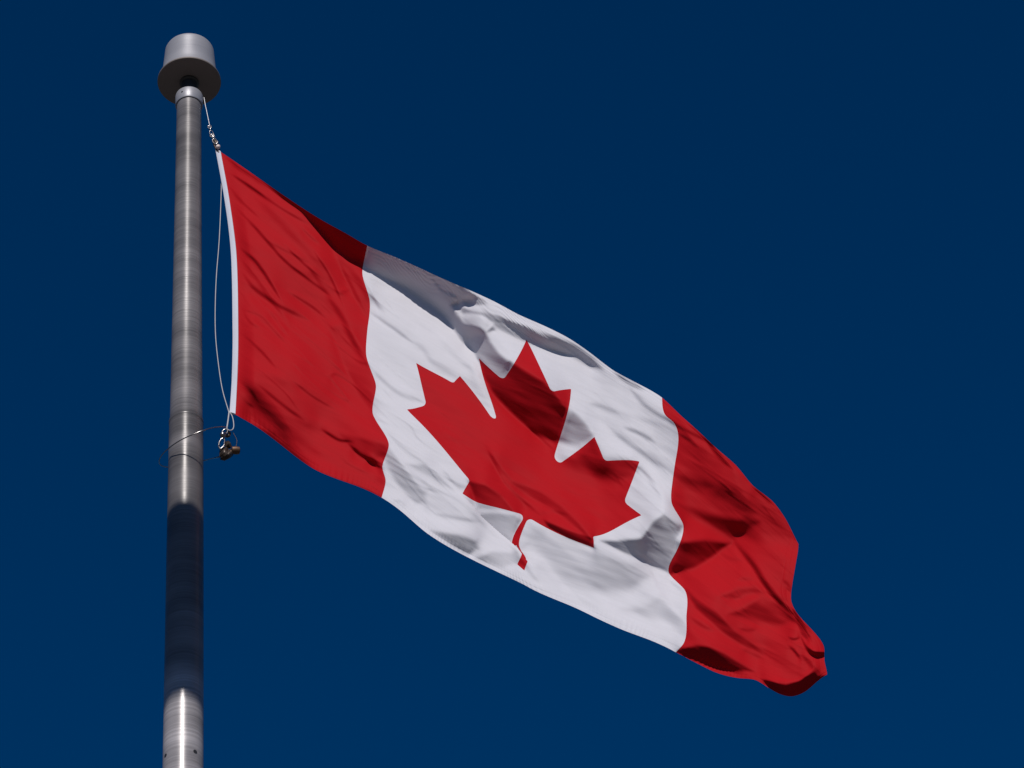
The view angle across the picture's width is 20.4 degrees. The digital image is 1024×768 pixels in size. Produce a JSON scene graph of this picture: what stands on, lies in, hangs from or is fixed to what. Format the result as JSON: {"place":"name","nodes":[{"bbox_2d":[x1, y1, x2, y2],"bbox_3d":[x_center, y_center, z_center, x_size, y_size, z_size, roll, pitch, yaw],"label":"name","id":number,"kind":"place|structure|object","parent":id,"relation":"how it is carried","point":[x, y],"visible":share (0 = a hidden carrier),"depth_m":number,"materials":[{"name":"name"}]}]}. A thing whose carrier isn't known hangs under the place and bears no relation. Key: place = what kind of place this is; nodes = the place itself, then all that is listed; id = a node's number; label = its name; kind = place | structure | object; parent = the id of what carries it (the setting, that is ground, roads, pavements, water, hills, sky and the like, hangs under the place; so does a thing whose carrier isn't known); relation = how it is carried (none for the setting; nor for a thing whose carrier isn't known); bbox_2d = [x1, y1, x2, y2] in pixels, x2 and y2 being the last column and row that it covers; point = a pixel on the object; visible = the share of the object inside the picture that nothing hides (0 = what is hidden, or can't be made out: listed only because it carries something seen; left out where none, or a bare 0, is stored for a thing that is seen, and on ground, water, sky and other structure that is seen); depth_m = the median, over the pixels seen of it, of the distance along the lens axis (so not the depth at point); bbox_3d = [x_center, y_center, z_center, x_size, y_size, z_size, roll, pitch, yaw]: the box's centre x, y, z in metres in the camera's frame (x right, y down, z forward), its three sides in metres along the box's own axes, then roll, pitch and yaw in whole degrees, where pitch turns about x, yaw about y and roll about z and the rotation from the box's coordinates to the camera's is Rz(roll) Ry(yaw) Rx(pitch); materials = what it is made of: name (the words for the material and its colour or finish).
{"place":"outdoors","nodes":[
{"label":"outdoors","id":0,"kind":"place"},
{"bbox_2d":[0,0,1023,767],"label":"sky","id":1,"kind":"structure","parent":0,"point":[797,226],"materials":[{"name":"blue"}]},
{"label":"ground","id":2,"kind":"structure","parent":0,"visible":0},
{"bbox_2d":[157,33,220,767],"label":"flagpole","id":3,"kind":"object","parent":2,"relation":"on","point":[189,80],"visible":0.98,"depth_m":6.34,"materials":[{"name":"metal"}]},
{"bbox_2d":[159,426,226,467],"bbox_3d":[-0.719,0.142,6.335,0.110,0.072,0.165,28,-54,-30],"label":"retaining loop","id":4,"kind":"object","parent":3,"relation":"attached to","point":[188,436],"visible":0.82,"depth_m":6.30,"materials":[{"name":"metal"}]},
{"bbox_2d":[204,98,228,411],"bbox_3d":[-0.709,-0.327,6.811,0.061,1.135,0.020,-6,-45,0],"label":"halyard","id":5,"kind":"object","parent":3,"relation":"attached to","point":[216,280],"visible":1,"depth_m":6.70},
{"bbox_2d":[208,125,219,152],"bbox_3d":[-0.741,-0.609,7.088,0.032,0.108,0.018,-16,-46,9],"label":"snap hook","id":6,"kind":"object","parent":5,"relation":"hanging from","point":[215,142],"visible":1,"depth_m":7.08,"materials":[{"name":"metal"}]},
{"bbox_2d":[215,149,826,695],"bbox_3d":[-0.048,0.004,6.400,1.248,1.886,0.106,-6,-45,0],"label":"flag","id":7,"kind":"object","parent":6,"relation":"hanging from","point":[529,453],"visible":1,"depth_m":6.29,"materials":[{"name":"red fabric"}]},
{"bbox_2d":[218,411,239,460],"bbox_3d":[-0.632,0.111,6.353,0.048,0.146,0.031,-6,-45,0],"label":"snap hook","id":8,"kind":"object","parent":5,"relation":"hanging from","point":[226,452],"visible":1,"depth_m":6.32,"materials":[{"name":"metal"}]}
]}

